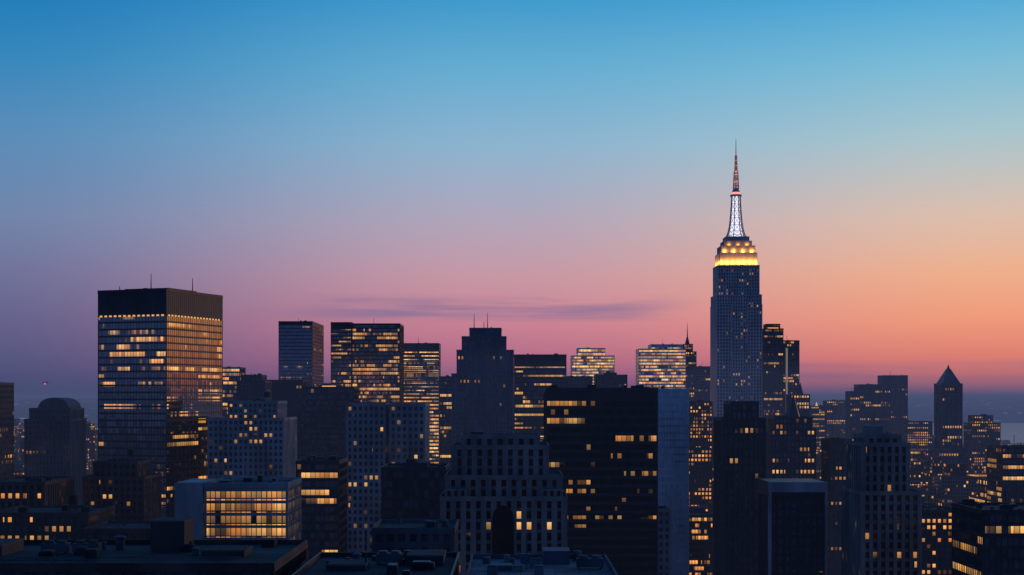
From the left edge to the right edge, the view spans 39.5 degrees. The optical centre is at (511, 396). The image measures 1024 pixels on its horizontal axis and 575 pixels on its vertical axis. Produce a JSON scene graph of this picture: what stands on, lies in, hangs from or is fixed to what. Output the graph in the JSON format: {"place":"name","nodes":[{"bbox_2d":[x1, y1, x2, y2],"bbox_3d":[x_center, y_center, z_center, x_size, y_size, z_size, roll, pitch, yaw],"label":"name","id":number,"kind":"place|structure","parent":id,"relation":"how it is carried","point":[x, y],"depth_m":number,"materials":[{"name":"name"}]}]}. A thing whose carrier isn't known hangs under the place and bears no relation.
{"place":"outdoors","nodes":[
{"label":"outdoors","id":0,"kind":"place"},
{"bbox_2d":[0,0,1023,398],"label":"sky","id":1,"kind":"structure","parent":0,"point":[561,172],"materials":[{"name":"blue"}]},
{"bbox_2d":[14,397,1023,420],"bbox_3d":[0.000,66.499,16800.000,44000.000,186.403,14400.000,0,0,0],"label":"hills","id":2,"kind":"structure","parent":0,"point":[997,408],"depth_m":12363.79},
{"bbox_2d":[20,421,1023,427],"bbox_3d":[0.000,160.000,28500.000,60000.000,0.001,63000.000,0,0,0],"label":"ground","id":3,"kind":"structure","parent":0,"point":[96,424],"depth_m":8918.32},
{"bbox_2d":[0,382,13,478],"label":"office tower","id":4,"kind":"structure","parent":3,"relation":"on","point":[6,429],"depth_m":966.44,"materials":[{"name":"metal"}]},
{"bbox_2d":[0,476,74,509],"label":"old brick building","id":5,"kind":"structure","parent":3,"relation":"on","point":[15,491],"depth_m":608.00,"materials":[{"name":"grey"}]},
{"bbox_2d":[24,398,86,504],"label":"domed office tower","id":6,"kind":"structure","parent":3,"relation":"on","point":[54,436],"depth_m":1045.00,"materials":[{"name":"concrete"}]},
{"bbox_2d":[0,492,114,539],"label":"old brick building","id":7,"kind":"structure","parent":3,"relation":"on","point":[71,520],"depth_m":520.00,"materials":[{"name":"grey"}]},
{"bbox_2d":[82,521,150,539],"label":"old brick building","id":8,"kind":"structure","parent":3,"relation":"on","point":[129,530],"depth_m":499.80,"materials":[{"name":"grey"}]},
{"bbox_2d":[82,445,161,520],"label":"old brick building","id":9,"kind":"structure","parent":3,"relation":"on","point":[130,489],"depth_m":665.00,"materials":[{"name":"grey"}]},
{"bbox_2d":[0,517,307,574],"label":"foreground office building","id":10,"kind":"structure","parent":3,"relation":"on","point":[172,546],"depth_m":267.81,"materials":[{"name":"brown brick"}]},
{"bbox_2d":[97,273,222,516],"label":"dark glass skyscraper","id":11,"kind":"structure","parent":3,"relation":"on","point":[160,376],"depth_m":770.29,"materials":[{"name":"glass"}]},
{"bbox_2d":[223,366,245,416],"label":"office tower","id":12,"kind":"structure","parent":3,"relation":"on","point":[231,376],"depth_m":1235.00,"materials":[{"name":"concrete"}]},
{"bbox_2d":[175,460,301,539],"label":"lit glass building","id":13,"kind":"structure","parent":3,"relation":"on","point":[260,507],"depth_m":417.87,"materials":[{"name":"glass"}]},
{"bbox_2d":[207,389,296,478],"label":"stone apartment building","id":14,"kind":"structure","parent":3,"relation":"on","point":[259,435],"depth_m":759.96,"materials":[{"name":"stone"}]},
{"bbox_2d":[236,373,271,400],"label":"office tower","id":15,"kind":"structure","parent":3,"relation":"on","point":[251,387],"depth_m":1140.00,"materials":[{"name":"concrete"}]},
{"bbox_2d":[267,379,307,416],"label":"office tower","id":16,"kind":"structure","parent":3,"relation":"on","point":[289,392],"depth_m":1234.85,"materials":[{"name":"concrete"}]},
{"bbox_2d":[278,318,323,386],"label":"slab skyscraper","id":17,"kind":"structure","parent":3,"relation":"on","point":[301,350],"depth_m":1520.00,"materials":[{"name":"glass"}]},
{"bbox_2d":[295,445,347,561],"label":"office building","id":18,"kind":"structure","parent":3,"relation":"on","point":[324,505],"depth_m":608.00,"materials":[{"name":"metal"}]},
{"bbox_2d":[297,383,358,459],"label":"office tower","id":19,"kind":"structure","parent":3,"relation":"on","point":[321,418],"depth_m":950.00,"materials":[{"name":"grey brick"}]},
{"bbox_2d":[331,322,403,402],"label":"office skyscraper","id":20,"kind":"structure","parent":3,"relation":"on","point":[369,357],"depth_m":1332.88,"materials":[{"name":"metal"}]},
{"bbox_2d":[292,530,459,574],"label":"foreground office building","id":21,"kind":"structure","parent":3,"relation":"on","point":[415,562],"depth_m":268.22,"materials":[{"name":"concrete"}]},
{"bbox_2d":[346,388,429,551],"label":"apartment tower","id":22,"kind":"structure","parent":3,"relation":"on","point":[379,436],"depth_m":699.80,"materials":[{"name":"brick"}]},
{"bbox_2d":[381,458,448,518],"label":"office building","id":23,"kind":"structure","parent":3,"relation":"on","point":[412,488],"depth_m":532.00,"materials":[{"name":"concrete"}]},
{"bbox_2d":[371,518,458,551],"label":"office building","id":24,"kind":"structure","parent":3,"relation":"on","point":[390,535],"depth_m":360.80,"materials":[{"name":"concrete"}]},
{"bbox_2d":[404,337,440,462],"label":"glass office tower","id":25,"kind":"structure","parent":3,"relation":"on","point":[422,367],"depth_m":1424.98,"materials":[{"name":"grey"}]},
{"bbox_2d":[439,375,450,469],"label":"office tower","id":26,"kind":"structure","parent":3,"relation":"on","point":[444,419],"depth_m":1300.00,"materials":[{"name":"metal"}]},
{"bbox_2d":[451,313,513,443],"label":"setback skyscraper","id":27,"kind":"structure","parent":3,"relation":"on","point":[482,388],"depth_m":1140.00,"materials":[{"name":"grey stone"}]},
{"bbox_2d":[440,419,567,574],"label":"art deco building","id":28,"kind":"structure","parent":3,"relation":"on","point":[503,493],"depth_m":475.00,"materials":[{"name":"stone"}]},
{"bbox_2d":[14,418,1023,510],"bbox_3d":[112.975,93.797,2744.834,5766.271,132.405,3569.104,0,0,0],"label":"distant buildings","id":29,"kind":"structure","parent":3,"relation":"on","point":[946,484],"depth_m":1475.58,"materials":[{"name":"brick"}]},
{"bbox_2d":[514,353,566,441],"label":"office tower","id":30,"kind":"structure","parent":3,"relation":"on","point":[535,375],"depth_m":1234.88,"materials":[{"name":"metal"}]},
{"bbox_2d":[466,534,617,574],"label":"foreground office building","id":31,"kind":"structure","parent":3,"relation":"on","point":[556,561],"depth_m":266.13,"materials":[{"name":"concrete"}]},
{"bbox_2d":[567,376,592,387],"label":"office tower","id":32,"kind":"structure","parent":3,"relation":"on","point":[578,381],"depth_m":1424.30,"materials":[{"name":"metal"}]},
{"bbox_2d":[570,347,614,383],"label":"lit office tower","id":33,"kind":"structure","parent":3,"relation":"on","point":[587,361],"depth_m":1710.00,"materials":[{"name":"glass"}]},
{"bbox_2d":[543,384,657,574],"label":"black office tower","id":34,"kind":"structure","parent":3,"relation":"on","point":[603,450],"depth_m":608.00,"materials":[{"name":"metal"}]},
{"bbox_2d":[594,371,627,387],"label":"office tower","id":35,"kind":"structure","parent":3,"relation":"on","point":[608,379],"depth_m":1329.85,"materials":[{"name":"metal"}]},
{"bbox_2d":[636,343,685,388],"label":"lit office tower","id":36,"kind":"structure","parent":3,"relation":"on","point":[658,365],"depth_m":1615.00,"materials":[{"name":"glass"}]},
{"bbox_2d":[658,505,670,574],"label":"pale brick building","id":37,"kind":"structure","parent":3,"relation":"on","point":[664,539],"depth_m":639.80,"materials":[{"name":"grey brick"}]},
{"bbox_2d":[644,386,688,574],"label":"pale slab tower","id":38,"kind":"structure","parent":3,"relation":"on","point":[673,449],"depth_m":759.88,"materials":[{"name":"concrete"}]},
{"bbox_2d":[683,325,696,400],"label":"spired tower","id":39,"kind":"structure","parent":3,"relation":"on","point":[691,359],"depth_m":2089.85,"materials":[{"name":"concrete"}]},
{"bbox_2d":[689,511,712,574],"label":"office building","id":40,"kind":"structure","parent":3,"relation":"on","point":[700,542],"depth_m":836.00,"materials":[{"name":"brown brick"}]},
{"bbox_2d":[689,446,712,513],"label":"brick apartment tower","id":41,"kind":"structure","parent":3,"relation":"on","point":[700,476],"depth_m":1139.80,"materials":[{"name":"grey"}]},
{"bbox_2d":[689,400,712,447],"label":"brick apartment tower","id":42,"kind":"structure","parent":3,"relation":"on","point":[700,423],"depth_m":1329.60,"materials":[{"name":"grey"}]},
{"bbox_2d":[694,366,709,400],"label":"office tower","id":43,"kind":"structure","parent":3,"relation":"on","point":[702,382],"depth_m":1900.00,"materials":[{"name":"concrete"}]},
{"bbox_2d":[710,150,762,416],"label":"art deco skyscraper","id":44,"kind":"structure","parent":3,"relation":"on","point":[736,338],"depth_m":1567.88,"materials":[{"name":"stone"}]},
{"bbox_2d":[713,401,765,574],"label":"ribbed slab tower","id":45,"kind":"structure","parent":3,"relation":"on","point":[739,448],"depth_m":700.00,"materials":[{"name":"concrete"}]},
{"bbox_2d":[762,324,799,427],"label":"narrow skyscraper","id":46,"kind":"structure","parent":3,"relation":"on","point":[780,368],"depth_m":1805.00,"materials":[{"name":"metal"}]},
{"bbox_2d":[766,394,815,478],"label":"pinnacled tower","id":47,"kind":"structure","parent":3,"relation":"on","point":[791,444],"depth_m":950.00,"materials":[{"name":"stone"}]},
{"bbox_2d":[757,478,826,574],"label":"framed slab tower","id":48,"kind":"structure","parent":3,"relation":"on","point":[792,526],"depth_m":569.85,"materials":[{"name":"metal"}]},
{"bbox_2d":[786,383,809,415],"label":"spired tower","id":49,"kind":"structure","parent":3,"relation":"on","point":[802,400],"depth_m":1499.85,"materials":[{"name":"concrete"}]},
{"bbox_2d":[810,402,824,445],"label":"office tower","id":50,"kind":"structure","parent":3,"relation":"on","point":[817,413],"depth_m":2089.80,"materials":[{"name":"concrete"}]},
{"bbox_2d":[823,400,844,437],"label":"office tower","id":51,"kind":"structure","parent":3,"relation":"on","point":[834,418],"depth_m":2089.80,"materials":[{"name":"stone"}]},
{"bbox_2d":[821,437,851,574],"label":"office tower","id":52,"kind":"structure","parent":3,"relation":"on","point":[833,462],"depth_m":949.80,"materials":[{"name":"grey brick"}]},
{"bbox_2d":[845,383,890,439],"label":"office tower","id":53,"kind":"structure","parent":3,"relation":"on","point":[864,403],"depth_m":1901.30,"materials":[{"name":"grey"}]},
{"bbox_2d":[841,413,921,574],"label":"pilastered brick tower","id":54,"kind":"structure","parent":3,"relation":"on","point":[881,516],"depth_m":534.00,"materials":[{"name":"brick"}]},
{"bbox_2d":[877,375,907,441],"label":"office tower","id":55,"kind":"structure","parent":3,"relation":"on","point":[899,399],"depth_m":2089.85,"materials":[{"name":"grey glass"}]},
{"bbox_2d":[902,420,932,460],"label":"office tower","id":56,"kind":"structure","parent":3,"relation":"on","point":[918,435],"depth_m":1999.80,"materials":[{"name":"concrete"}]},
{"bbox_2d":[922,494,951,574],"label":"lit office building","id":57,"kind":"structure","parent":3,"relation":"on","point":[937,540],"depth_m":759.80,"materials":[{"name":"grey brick"}]},
{"bbox_2d":[928,365,969,471],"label":"pyramid roof tower","id":58,"kind":"structure","parent":3,"relation":"on","point":[948,417],"depth_m":1519.82,"materials":[{"name":"grey"}]},
{"bbox_2d":[963,414,1000,465],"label":"office tower","id":59,"kind":"structure","parent":3,"relation":"on","point":[981,432],"depth_m":1709.83,"materials":[{"name":"concrete"}]},
{"bbox_2d":[951,487,1023,574],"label":"dark office building","id":60,"kind":"structure","parent":3,"relation":"on","point":[987,538],"depth_m":456.00,"materials":[{"name":"metal"}]},
{"bbox_2d":[986,445,1023,501],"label":"office tower","id":61,"kind":"structure","parent":3,"relation":"on","point":[1005,465],"depth_m":950.00,"materials":[{"name":"metal"}]},
{"bbox_2d":[933,423,1023,443],"bbox_3d":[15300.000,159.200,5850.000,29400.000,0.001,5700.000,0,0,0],"label":"river","id":62,"kind":"structure","parent":0,"point":[1013,433],"depth_m":6377.80,"materials":[{"name":"blue liquid"}]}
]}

